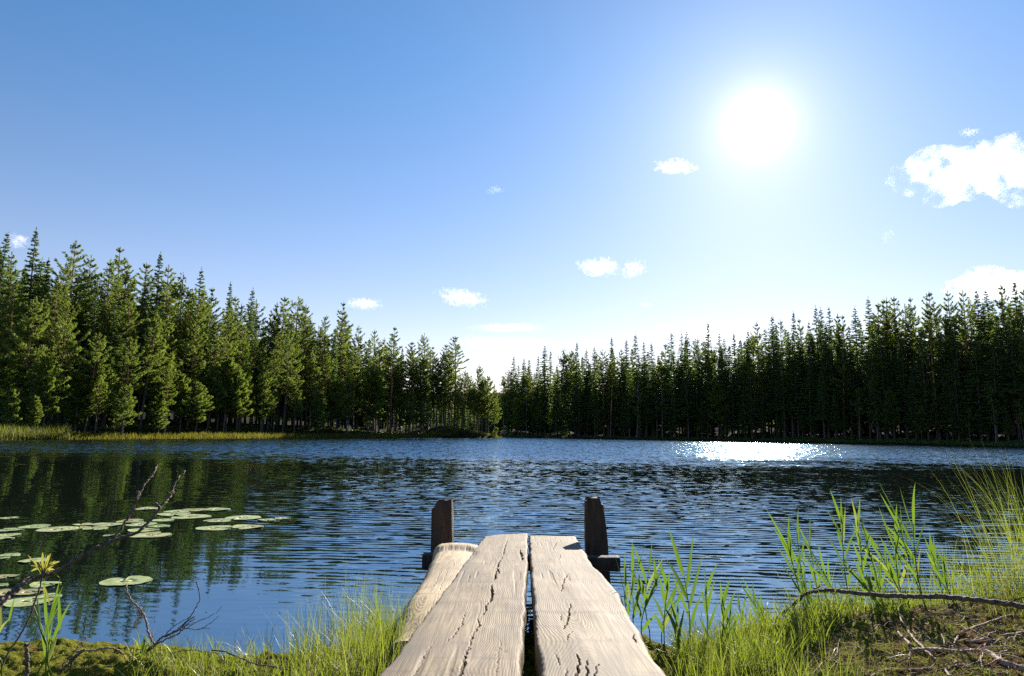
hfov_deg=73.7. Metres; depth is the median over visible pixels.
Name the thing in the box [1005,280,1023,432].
spruce tree
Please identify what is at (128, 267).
pine tree
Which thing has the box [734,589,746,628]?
reed
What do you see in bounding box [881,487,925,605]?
reed
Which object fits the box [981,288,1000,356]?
spruce tree
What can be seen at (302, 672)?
grass tuft
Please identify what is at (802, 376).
spruce tree
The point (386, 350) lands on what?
pine tree
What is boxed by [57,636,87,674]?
slanting stick
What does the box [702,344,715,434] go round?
spruce tree
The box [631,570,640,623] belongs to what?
reed
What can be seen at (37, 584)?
lily pad
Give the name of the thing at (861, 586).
grass tuft
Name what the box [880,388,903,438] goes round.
pine tree
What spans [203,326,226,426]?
pine tree
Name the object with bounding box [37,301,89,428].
pine tree
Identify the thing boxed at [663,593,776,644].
grass tuft
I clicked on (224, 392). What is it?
pine tree
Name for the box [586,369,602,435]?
spruce tree
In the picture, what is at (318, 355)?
pine tree
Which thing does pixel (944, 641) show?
twig litter
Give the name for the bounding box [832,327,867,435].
spruce tree
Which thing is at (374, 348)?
pine tree
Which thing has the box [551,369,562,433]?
pine tree
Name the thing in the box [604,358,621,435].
pine tree
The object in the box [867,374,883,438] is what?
birch tree
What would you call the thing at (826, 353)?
spruce tree
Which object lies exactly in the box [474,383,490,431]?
pine tree
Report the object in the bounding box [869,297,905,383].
pine tree
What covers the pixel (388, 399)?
pine tree
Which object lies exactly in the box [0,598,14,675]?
reed
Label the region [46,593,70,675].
reed
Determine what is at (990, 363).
spruce tree
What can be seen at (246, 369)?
pine tree
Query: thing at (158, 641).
twig bundle
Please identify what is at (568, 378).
pine tree
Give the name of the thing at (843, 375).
pine tree
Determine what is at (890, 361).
spruce tree
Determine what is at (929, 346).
pine tree
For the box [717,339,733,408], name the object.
spruce tree
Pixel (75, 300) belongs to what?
spruce tree
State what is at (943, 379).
spruce tree
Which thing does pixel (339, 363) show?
spruce tree
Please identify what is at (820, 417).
spruce tree
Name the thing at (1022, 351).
birch tree
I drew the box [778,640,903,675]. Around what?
grass tuft
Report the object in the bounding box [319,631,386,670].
grass tuft
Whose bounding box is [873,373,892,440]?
spruce tree
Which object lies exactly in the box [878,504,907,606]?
reed
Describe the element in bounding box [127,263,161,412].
pine tree
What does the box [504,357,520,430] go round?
spruce tree
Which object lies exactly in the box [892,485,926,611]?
reed
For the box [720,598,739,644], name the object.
reed
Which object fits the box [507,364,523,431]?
spruce tree
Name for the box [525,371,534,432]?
pine tree
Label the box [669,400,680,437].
spruce tree
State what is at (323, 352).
pine tree
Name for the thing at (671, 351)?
spruce tree
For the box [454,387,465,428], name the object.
pine tree
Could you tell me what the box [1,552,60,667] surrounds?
leafy sprig
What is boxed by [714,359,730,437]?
spruce tree
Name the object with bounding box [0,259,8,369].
spruce tree
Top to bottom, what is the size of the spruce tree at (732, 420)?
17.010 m
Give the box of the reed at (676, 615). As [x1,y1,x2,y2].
[664,591,683,666]
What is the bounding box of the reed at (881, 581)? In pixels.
[866,557,886,602]
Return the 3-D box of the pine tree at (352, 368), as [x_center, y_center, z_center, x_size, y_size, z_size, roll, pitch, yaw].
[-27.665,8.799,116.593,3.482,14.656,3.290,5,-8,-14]
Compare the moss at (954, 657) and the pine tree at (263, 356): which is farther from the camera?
the pine tree at (263, 356)
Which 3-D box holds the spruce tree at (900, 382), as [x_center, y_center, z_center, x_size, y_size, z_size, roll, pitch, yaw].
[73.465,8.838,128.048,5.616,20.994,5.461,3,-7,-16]
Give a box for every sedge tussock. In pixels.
[896,447,1023,603]
[939,438,1023,574]
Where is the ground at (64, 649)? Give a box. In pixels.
[0,391,1023,675]
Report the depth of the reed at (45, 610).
2.65 m
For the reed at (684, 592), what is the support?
in the water
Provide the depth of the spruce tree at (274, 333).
104.58 m
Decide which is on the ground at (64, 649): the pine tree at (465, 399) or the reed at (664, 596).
the pine tree at (465, 399)
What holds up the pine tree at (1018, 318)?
on the ground at (64, 649)
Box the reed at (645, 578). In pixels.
[628,538,662,643]
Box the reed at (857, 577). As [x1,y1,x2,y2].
[842,558,883,608]
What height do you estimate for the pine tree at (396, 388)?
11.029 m
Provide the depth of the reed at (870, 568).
3.66 m
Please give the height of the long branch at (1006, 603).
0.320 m
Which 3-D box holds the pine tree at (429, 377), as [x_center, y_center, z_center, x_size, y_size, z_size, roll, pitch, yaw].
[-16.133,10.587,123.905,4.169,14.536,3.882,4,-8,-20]
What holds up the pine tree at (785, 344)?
on the ground at (64, 649)
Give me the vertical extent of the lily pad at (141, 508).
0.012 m
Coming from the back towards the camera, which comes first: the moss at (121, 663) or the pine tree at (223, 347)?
the pine tree at (223, 347)
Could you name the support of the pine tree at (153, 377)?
on the ground at (64, 649)
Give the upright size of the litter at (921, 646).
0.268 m
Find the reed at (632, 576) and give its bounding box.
[628,544,644,602]
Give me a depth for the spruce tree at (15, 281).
80.29 m
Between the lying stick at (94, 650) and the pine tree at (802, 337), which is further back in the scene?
the pine tree at (802, 337)
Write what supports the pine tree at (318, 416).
on the ground at (64, 649)
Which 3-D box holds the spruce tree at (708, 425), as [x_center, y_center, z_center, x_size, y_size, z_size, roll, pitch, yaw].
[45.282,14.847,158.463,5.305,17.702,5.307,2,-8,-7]
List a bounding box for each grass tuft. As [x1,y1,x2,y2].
[117,625,260,675]
[118,637,192,675]
[129,631,149,659]
[197,649,283,675]
[198,598,388,675]
[230,634,316,675]
[279,592,340,660]
[281,571,417,675]
[288,567,414,654]
[289,622,386,675]
[295,599,413,675]
[301,578,441,675]
[305,596,401,671]
[312,589,437,672]
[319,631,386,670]
[327,577,405,647]
[347,581,411,642]
[355,586,416,645]
[367,603,415,675]
[526,603,532,615]
[642,630,723,667]
[645,621,762,675]
[650,601,746,666]
[655,614,809,675]
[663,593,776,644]
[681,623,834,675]
[685,600,806,658]
[711,637,847,675]
[719,616,819,664]
[731,625,909,675]
[760,613,843,661]
[763,562,858,609]
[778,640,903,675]
[808,555,895,606]
[842,569,980,606]
[849,547,986,606]
[889,549,1012,604]
[908,534,1009,602]
[922,527,1023,598]
[933,534,1023,602]
[959,580,1023,616]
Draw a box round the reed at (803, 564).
[776,506,809,604]
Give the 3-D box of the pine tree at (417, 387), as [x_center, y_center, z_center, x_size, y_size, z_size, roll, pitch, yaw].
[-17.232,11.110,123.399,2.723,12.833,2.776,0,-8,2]
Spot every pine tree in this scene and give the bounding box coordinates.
[0,252,26,378]
[0,274,23,358]
[0,293,30,411]
[0,318,47,423]
[0,353,22,415]
[0,389,21,425]
[2,297,53,428]
[12,299,43,375]
[12,391,33,428]
[17,355,71,430]
[24,285,56,415]
[24,395,43,429]
[32,280,75,421]
[37,262,78,408]
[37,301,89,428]
[43,281,67,406]
[46,240,95,417]
[50,321,71,420]
[58,366,95,433]
[71,255,104,355]
[74,297,102,415]
[74,332,112,432]
[75,274,110,407]
[78,258,134,419]
[85,362,111,433]
[86,353,121,428]
[88,301,123,417]
[96,247,136,419]
[100,261,148,418]
[108,385,142,434]
[110,337,144,432]
[111,292,143,423]
[123,311,174,429]
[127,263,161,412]
[143,319,182,429]
[144,373,172,429]
[146,392,170,433]
[149,265,183,363]
[152,367,177,433]
[160,319,179,422]
[164,289,185,418]
[164,320,190,412]
[165,272,200,420]
[169,297,204,422]
[170,372,195,432]
[173,323,208,429]
[182,291,214,425]
[183,381,214,432]
[197,362,227,429]
[200,286,224,421]
[203,304,222,421]
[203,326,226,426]
[212,335,238,429]
[212,358,239,433]
[213,309,241,427]
[215,354,241,430]
[221,297,242,423]
[222,364,253,432]
[223,303,257,421]
[232,322,253,425]
[235,346,255,430]
[241,334,264,423]
[245,298,271,423]
[250,366,273,431]
[252,358,277,431]
[253,346,269,411]
[256,350,285,430]
[258,303,291,424]
[260,313,272,424]
[265,297,299,425]
[265,333,288,428]
[270,331,304,431]
[278,322,304,428]
[284,296,312,425]
[285,371,305,433]
[293,304,322,425]
[293,328,312,426]
[295,322,314,425]
[297,351,323,431]
[305,344,323,427]
[307,337,332,421]
[307,389,329,434]
[309,325,331,419]
[311,316,340,422]
[316,353,336,427]
[323,380,349,431]
[329,303,353,426]
[334,356,355,432]
[344,348,360,428]
[347,347,364,428]
[349,325,369,429]
[354,370,388,433]
[358,359,375,432]
[360,330,387,430]
[364,363,375,431]
[366,366,387,432]
[370,341,389,432]
[375,338,391,428]
[377,338,403,431]
[381,327,406,432]
[383,366,402,431]
[387,375,403,433]
[388,382,401,432]
[394,370,408,433]
[395,387,419,433]
[397,355,406,430]
[401,346,420,433]
[403,342,420,428]
[404,357,415,432]
[405,351,422,433]
[410,372,422,431]
[411,365,423,432]
[412,355,433,434]
[414,333,432,424]
[414,361,433,418]
[415,378,431,433]
[426,348,441,428]
[427,358,451,428]
[431,346,441,423]
[431,368,444,427]
[434,352,455,426]
[440,345,452,424]
[445,336,468,426]
[445,358,455,426]
[446,351,459,424]
[449,372,461,425]
[451,381,464,422]
[452,373,466,426]
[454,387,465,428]
[459,370,471,426]
[459,372,474,426]
[462,381,482,429]
[464,375,472,428]
[467,388,480,414]
[469,366,489,429]
[473,374,485,430]
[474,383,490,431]
[482,381,491,432]
[483,375,496,432]
[487,391,502,428]
[499,370,515,424]
[506,423,510,432]
[507,398,528,431]
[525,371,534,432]
[531,401,549,429]
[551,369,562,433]
[557,364,572,431]
[566,359,581,433]
[592,349,613,435]
[592,360,612,435]
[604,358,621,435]
[608,357,621,435]
[614,349,631,433]
[656,344,670,432]
[688,336,708,432]
[694,345,714,398]
[706,383,729,438]
[728,350,751,434]
[744,321,771,435]
[746,371,761,435]
[766,321,793,431]
[790,319,811,433]
[829,313,855,434]
[829,346,855,436]
[836,315,858,432]
[844,358,861,435]
[864,302,890,412]
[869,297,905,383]
[874,300,898,433]
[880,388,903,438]
[882,298,907,430]
[892,303,920,384]
[902,297,924,367]
[917,320,945,440]
[918,301,945,342]
[919,292,941,426]
[934,291,960,374]
[941,311,969,433]
[945,289,985,436]
[954,297,988,434]
[983,283,1022,434]
[1003,308,1023,361]
[1007,288,1023,354]
[1015,318,1023,344]
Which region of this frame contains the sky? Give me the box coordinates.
[0,0,1023,392]
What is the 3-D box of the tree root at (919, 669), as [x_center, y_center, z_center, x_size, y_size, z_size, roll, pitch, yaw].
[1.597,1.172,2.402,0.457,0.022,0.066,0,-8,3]
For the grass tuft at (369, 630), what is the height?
0.273 m
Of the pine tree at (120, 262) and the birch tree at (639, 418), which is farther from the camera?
the birch tree at (639, 418)
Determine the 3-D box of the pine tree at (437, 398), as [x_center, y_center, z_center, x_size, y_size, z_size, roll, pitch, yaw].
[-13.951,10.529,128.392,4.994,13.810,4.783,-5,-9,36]
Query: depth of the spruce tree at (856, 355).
137.59 m
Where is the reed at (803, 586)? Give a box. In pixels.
[795,563,815,607]
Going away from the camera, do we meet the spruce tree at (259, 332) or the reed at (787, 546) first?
the reed at (787, 546)
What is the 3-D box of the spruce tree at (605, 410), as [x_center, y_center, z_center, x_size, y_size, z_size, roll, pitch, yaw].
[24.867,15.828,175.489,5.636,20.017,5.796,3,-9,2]
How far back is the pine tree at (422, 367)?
122.23 m
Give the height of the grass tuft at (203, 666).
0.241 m
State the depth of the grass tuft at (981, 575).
3.95 m
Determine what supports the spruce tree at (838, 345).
on the ground at (64, 649)
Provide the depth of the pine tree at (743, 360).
157.98 m
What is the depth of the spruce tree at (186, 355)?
94.74 m
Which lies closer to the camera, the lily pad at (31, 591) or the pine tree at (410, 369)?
the lily pad at (31, 591)
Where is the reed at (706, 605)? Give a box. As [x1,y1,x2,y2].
[699,565,718,645]
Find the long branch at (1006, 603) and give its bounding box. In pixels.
[770,586,1023,621]
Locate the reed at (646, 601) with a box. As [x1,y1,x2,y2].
[636,558,663,634]
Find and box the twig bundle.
[135,582,221,651]
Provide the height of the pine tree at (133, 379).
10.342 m
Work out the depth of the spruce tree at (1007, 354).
119.05 m
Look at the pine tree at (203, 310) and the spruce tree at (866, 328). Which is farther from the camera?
the spruce tree at (866, 328)
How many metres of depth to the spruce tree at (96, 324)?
73.66 m
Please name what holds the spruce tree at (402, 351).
on the ground at (64, 649)
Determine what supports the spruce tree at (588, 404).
on the ground at (64, 649)
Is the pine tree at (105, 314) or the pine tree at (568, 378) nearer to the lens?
the pine tree at (105, 314)
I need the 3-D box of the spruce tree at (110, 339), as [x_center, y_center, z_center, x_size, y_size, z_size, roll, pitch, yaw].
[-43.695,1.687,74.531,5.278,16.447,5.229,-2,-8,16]
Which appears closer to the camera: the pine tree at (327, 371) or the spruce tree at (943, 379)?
the pine tree at (327, 371)
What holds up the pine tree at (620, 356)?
on the ground at (64, 649)
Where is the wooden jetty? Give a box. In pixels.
[380,497,665,675]
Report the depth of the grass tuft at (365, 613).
3.20 m
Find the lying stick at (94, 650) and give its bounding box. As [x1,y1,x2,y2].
[76,647,124,654]
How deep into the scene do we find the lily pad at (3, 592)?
4.38 m
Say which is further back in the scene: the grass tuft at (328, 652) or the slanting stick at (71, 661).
the grass tuft at (328, 652)
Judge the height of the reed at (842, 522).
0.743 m
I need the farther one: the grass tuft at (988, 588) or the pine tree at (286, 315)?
the pine tree at (286, 315)
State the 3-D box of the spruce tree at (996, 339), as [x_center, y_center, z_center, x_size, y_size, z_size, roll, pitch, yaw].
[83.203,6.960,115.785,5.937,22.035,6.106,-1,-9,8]
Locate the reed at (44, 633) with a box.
[32,589,61,675]
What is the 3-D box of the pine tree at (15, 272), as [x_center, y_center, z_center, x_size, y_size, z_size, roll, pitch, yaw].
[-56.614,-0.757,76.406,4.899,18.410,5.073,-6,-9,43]
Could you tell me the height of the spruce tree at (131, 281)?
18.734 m
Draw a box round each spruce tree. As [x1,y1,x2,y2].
[0,232,14,391]
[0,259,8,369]
[1,227,48,384]
[4,269,20,301]
[14,257,56,409]
[55,277,88,417]
[56,296,83,421]
[58,274,90,414]
[62,283,108,424]
[86,280,126,425]
[114,276,139,383]
[118,285,152,419]
[126,251,172,420]
[127,311,152,423]
[133,305,168,423]
[174,267,209,389]
[178,293,192,420]
[181,298,215,425]
[208,333,223,422]
[210,300,235,415]
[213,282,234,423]
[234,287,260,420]
[246,314,263,421]
[253,314,285,425]
[279,316,299,420]
[319,336,339,427]
[330,321,347,426]
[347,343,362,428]
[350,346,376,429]
[392,348,405,429]
[503,378,516,434]
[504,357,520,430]
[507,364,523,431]
[516,359,527,433]
[517,377,529,434]
[522,360,534,433]
[527,356,545,434]
[531,384,541,434]
[538,346,554,409]
[539,368,552,435]
[547,350,554,432]
[548,380,561,435]
[555,377,571,435]
[558,364,575,435]
[560,396,570,436]
[563,350,582,423]
[567,343,582,434]
[567,362,588,436]
[574,349,597,436]
[579,362,595,432]
[579,371,593,435]
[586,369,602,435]
[589,348,601,434]
[598,361,617,436]
[602,337,619,432]
[612,356,634,435]
[612,361,634,436]
[615,341,635,433]
[619,336,651,436]
[621,370,635,436]
[625,398,633,437]
[632,343,659,435]
[632,353,649,435]
[636,365,655,436]
[643,360,663,435]
[645,343,659,395]
[645,359,663,434]
[654,331,679,433]
[658,361,672,433]
[661,352,686,436]
[669,333,694,433]
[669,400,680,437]
[676,353,691,434]
[676,353,698,437]
[678,329,700,434]
[682,350,710,436]
[684,361,698,430]
[684,404,693,432]
[696,364,719,438]
[700,324,712,432]
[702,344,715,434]
[709,332,728,434]
[713,344,732,436]
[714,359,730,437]
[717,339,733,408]
[721,403,730,438]
[722,365,741,437]
[727,348,752,437]
[728,334,745,432]
[733,329,762,430]
[737,340,759,430]
[743,359,761,438]
[746,404,755,437]
[752,330,780,431]
[752,348,773,437]
[757,399,769,437]
[759,316,786,429]
[761,351,785,436]
[764,323,790,434]
[772,340,794,438]
[773,412,782,438]
[778,332,805,437]
[779,337,805,433]
[779,412,786,438]
[782,333,811,436]
[788,336,814,434]
[790,311,805,434]
[794,357,822,437]
[797,323,824,426]
[803,352,825,436]
[805,305,824,434]
[810,325,845,436]
[814,308,832,409]
[814,330,830,436]
[814,371,832,437]
[819,308,849,436]
[823,348,849,437]
[825,326,855,435]
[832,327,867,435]
[844,305,869,435]
[853,319,877,430]
[856,296,888,432]
[856,347,875,438]
[861,326,887,439]
[867,320,903,439]
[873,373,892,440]
[878,317,899,433]
[881,351,902,437]
[889,315,908,433]
[890,330,916,436]
[900,323,923,406]
[908,327,940,439]
[911,328,931,431]
[926,329,958,440]
[928,324,952,437]
[935,319,964,437]
[936,319,963,436]
[937,315,978,438]
[956,337,1000,441]
[956,347,977,437]
[958,319,977,431]
[966,330,1004,441]
[967,289,1003,437]
[970,302,1015,437]
[978,333,1013,441]
[979,313,1015,437]
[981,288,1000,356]
[984,316,1021,440]
[988,305,1023,440]
[990,298,1022,436]
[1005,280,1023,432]
[1012,327,1023,420]
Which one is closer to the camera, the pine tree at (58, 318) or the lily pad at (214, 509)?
the lily pad at (214, 509)
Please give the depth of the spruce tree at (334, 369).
110.69 m
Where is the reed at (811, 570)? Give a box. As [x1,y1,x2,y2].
[799,522,820,607]
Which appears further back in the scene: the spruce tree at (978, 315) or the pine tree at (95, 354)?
the spruce tree at (978, 315)
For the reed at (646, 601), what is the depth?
3.02 m
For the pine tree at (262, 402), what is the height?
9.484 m
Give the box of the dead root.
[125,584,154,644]
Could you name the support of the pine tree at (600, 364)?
on the ground at (64, 649)
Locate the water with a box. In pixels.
[0,437,1023,655]
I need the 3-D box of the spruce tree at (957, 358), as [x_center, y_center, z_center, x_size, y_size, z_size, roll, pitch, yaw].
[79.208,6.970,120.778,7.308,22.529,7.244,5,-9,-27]
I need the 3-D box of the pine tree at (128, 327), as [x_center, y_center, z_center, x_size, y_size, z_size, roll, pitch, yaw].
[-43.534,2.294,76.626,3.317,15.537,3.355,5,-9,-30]
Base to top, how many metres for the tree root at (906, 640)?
0.044 m
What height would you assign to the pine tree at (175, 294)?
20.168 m
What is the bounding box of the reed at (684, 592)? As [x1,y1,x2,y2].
[666,526,701,644]
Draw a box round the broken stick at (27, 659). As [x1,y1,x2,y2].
[23,642,29,675]
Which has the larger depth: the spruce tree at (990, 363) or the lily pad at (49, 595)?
the spruce tree at (990, 363)
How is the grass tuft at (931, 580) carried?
on the ground at (64, 649)
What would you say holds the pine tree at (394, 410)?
on the ground at (64, 649)
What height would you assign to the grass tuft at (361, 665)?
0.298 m
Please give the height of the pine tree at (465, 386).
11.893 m
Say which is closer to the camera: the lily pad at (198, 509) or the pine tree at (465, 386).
the lily pad at (198, 509)
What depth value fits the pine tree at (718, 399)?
154.71 m
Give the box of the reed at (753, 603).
[739,579,758,615]
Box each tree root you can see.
[897,631,911,657]
[898,608,950,675]
[898,667,1021,674]
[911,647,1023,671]
[951,614,1017,646]
[968,623,1001,637]
[970,631,1023,640]
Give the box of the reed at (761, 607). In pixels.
[750,592,770,621]
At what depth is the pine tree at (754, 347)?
153.09 m
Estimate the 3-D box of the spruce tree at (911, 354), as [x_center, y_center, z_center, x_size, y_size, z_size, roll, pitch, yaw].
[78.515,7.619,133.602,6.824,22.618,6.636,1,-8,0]
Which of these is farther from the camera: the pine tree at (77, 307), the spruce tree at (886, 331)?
the spruce tree at (886, 331)
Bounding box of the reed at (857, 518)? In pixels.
[851,499,870,600]
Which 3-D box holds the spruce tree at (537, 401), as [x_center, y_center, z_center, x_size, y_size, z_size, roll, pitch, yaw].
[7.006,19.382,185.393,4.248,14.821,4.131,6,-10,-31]
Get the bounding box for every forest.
[0,246,405,430]
[377,383,507,431]
[496,299,1023,435]
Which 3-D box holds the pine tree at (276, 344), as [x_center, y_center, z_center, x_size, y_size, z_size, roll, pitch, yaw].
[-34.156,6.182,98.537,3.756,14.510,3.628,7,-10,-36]
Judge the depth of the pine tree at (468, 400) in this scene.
136.06 m
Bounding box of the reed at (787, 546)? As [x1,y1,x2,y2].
[766,509,804,609]
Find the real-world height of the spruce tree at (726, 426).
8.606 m
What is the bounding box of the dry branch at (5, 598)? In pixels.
[0,464,184,607]
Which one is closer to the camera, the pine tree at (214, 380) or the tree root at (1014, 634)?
the tree root at (1014, 634)
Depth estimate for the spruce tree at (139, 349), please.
78.80 m
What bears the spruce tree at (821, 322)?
on the ground at (64, 649)
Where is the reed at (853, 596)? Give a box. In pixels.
[837,580,863,607]
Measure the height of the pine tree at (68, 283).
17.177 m
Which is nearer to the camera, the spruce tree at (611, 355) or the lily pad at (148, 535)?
the lily pad at (148, 535)
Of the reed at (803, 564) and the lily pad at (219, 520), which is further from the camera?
the lily pad at (219, 520)
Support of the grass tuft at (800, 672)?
on the ground at (64, 649)
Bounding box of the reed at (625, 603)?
[617,557,631,614]
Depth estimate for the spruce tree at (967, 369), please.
120.68 m
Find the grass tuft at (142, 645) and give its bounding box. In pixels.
[129,631,149,659]
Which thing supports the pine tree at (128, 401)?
on the ground at (64, 649)
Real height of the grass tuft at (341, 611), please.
0.435 m
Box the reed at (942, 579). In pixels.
[929,543,955,604]
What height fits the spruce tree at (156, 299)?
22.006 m
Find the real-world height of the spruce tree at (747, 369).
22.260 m
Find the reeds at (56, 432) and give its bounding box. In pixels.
[0,422,75,439]
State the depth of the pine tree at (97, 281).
79.99 m
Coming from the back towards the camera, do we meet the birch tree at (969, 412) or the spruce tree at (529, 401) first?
the spruce tree at (529, 401)
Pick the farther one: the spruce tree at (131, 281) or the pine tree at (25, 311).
the spruce tree at (131, 281)
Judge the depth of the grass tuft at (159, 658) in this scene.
2.76 m
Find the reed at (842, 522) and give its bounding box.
[824,490,857,606]
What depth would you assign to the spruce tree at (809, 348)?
148.31 m
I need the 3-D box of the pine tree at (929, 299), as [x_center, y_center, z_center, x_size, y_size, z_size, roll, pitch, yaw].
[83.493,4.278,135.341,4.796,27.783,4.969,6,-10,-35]
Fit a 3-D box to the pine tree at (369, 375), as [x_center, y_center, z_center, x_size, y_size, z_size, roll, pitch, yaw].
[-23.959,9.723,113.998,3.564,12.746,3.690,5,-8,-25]
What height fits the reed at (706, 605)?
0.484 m
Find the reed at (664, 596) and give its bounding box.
[652,559,677,647]
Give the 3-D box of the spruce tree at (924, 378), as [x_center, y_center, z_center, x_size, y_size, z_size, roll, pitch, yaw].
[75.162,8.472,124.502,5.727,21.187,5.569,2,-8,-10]
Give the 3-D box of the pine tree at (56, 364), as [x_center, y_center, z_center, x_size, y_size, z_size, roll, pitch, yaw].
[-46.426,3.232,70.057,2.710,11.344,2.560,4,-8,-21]
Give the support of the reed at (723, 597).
in the water
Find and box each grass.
[0,413,501,437]
[0,426,502,439]
[120,622,391,675]
[496,433,1023,445]
[656,580,913,675]
[796,591,962,613]
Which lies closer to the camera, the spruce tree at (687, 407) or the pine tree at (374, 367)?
the pine tree at (374, 367)
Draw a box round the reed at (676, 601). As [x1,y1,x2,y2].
[661,572,693,643]
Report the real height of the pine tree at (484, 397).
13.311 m
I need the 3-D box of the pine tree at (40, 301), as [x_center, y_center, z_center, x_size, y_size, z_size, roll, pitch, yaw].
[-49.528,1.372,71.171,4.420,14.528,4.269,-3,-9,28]
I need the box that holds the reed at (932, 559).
[924,532,944,603]
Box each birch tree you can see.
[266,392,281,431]
[345,381,358,432]
[497,375,509,433]
[498,395,508,426]
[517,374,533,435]
[551,349,572,432]
[553,406,558,428]
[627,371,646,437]
[637,415,642,427]
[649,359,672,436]
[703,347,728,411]
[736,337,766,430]
[850,387,864,439]
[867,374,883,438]
[963,407,972,442]
[981,386,1004,442]
[1012,401,1023,440]
[1015,343,1023,387]
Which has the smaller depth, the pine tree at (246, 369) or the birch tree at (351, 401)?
the pine tree at (246, 369)
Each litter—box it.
[3,650,214,675]
[713,592,1023,675]
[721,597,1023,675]
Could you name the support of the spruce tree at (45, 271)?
on the ground at (64, 649)
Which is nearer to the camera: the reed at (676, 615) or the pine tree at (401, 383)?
the reed at (676, 615)
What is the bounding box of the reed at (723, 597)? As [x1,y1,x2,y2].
[718,579,737,654]
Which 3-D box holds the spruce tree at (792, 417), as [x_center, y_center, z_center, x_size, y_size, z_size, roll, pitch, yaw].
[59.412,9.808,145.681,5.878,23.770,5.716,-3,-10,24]
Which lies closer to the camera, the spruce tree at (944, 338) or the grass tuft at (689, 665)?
the grass tuft at (689, 665)
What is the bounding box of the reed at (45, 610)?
[34,580,59,675]
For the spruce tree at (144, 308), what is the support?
on the ground at (64, 649)
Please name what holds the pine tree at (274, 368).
on the ground at (64, 649)
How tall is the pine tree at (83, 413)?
6.976 m
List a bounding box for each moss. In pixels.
[3,650,367,675]
[715,592,1023,675]
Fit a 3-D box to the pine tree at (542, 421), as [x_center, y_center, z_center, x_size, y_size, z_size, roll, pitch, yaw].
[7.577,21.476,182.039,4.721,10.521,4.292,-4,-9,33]
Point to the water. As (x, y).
(362, 506)
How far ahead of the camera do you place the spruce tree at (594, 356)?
186.18 m
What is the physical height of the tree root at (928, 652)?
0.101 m
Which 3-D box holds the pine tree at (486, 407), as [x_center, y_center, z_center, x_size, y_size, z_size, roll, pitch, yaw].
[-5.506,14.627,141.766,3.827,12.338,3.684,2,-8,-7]
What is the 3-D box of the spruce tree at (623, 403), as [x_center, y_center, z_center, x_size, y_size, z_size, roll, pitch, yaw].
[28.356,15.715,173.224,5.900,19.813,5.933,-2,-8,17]
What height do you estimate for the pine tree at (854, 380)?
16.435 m
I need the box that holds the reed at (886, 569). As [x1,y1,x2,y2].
[853,521,899,592]
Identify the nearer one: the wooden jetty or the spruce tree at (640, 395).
the wooden jetty
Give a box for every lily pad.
[0,516,18,518]
[0,528,24,531]
[0,533,20,536]
[0,536,14,538]
[0,552,20,556]
[0,574,18,578]
[0,588,25,595]
[3,596,54,606]
[16,588,43,594]
[17,524,50,527]
[17,557,46,562]
[29,581,61,587]
[36,526,77,531]
[37,592,61,598]
[70,526,90,528]
[72,522,92,524]
[82,527,107,529]
[92,523,122,526]
[99,575,152,585]
[116,519,142,522]
[125,522,156,525]
[128,528,158,531]
[131,532,171,537]
[135,507,157,509]
[148,524,169,526]
[152,518,173,521]
[157,512,190,515]
[164,509,188,512]
[171,514,210,518]
[185,508,206,510]
[196,525,231,530]
[204,518,230,521]
[207,507,229,510]
[226,515,260,519]
[232,524,263,528]
[258,518,275,520]
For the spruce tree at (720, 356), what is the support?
on the ground at (64, 649)
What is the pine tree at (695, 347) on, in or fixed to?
on the ground at (64, 649)
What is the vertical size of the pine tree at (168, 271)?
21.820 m
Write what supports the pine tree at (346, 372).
on the ground at (64, 649)
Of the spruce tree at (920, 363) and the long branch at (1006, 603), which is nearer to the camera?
the long branch at (1006, 603)
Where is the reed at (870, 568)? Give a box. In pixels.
[859,524,880,592]
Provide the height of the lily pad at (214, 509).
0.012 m
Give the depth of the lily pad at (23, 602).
4.12 m
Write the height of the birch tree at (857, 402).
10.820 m
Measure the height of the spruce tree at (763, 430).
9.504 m
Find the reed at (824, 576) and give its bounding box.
[802,538,839,606]
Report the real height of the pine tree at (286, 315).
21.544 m
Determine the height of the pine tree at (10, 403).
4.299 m
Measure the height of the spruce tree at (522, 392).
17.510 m
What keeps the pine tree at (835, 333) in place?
on the ground at (64, 649)
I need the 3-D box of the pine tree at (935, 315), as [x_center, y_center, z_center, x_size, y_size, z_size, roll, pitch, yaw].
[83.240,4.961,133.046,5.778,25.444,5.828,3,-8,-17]
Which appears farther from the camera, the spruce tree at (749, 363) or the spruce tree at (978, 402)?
the spruce tree at (749, 363)
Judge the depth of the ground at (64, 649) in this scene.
3.00 m
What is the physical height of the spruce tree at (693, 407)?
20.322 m
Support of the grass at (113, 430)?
on the ground at (64, 649)
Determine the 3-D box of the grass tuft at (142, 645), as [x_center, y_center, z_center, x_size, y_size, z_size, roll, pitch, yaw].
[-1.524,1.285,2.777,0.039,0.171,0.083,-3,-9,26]

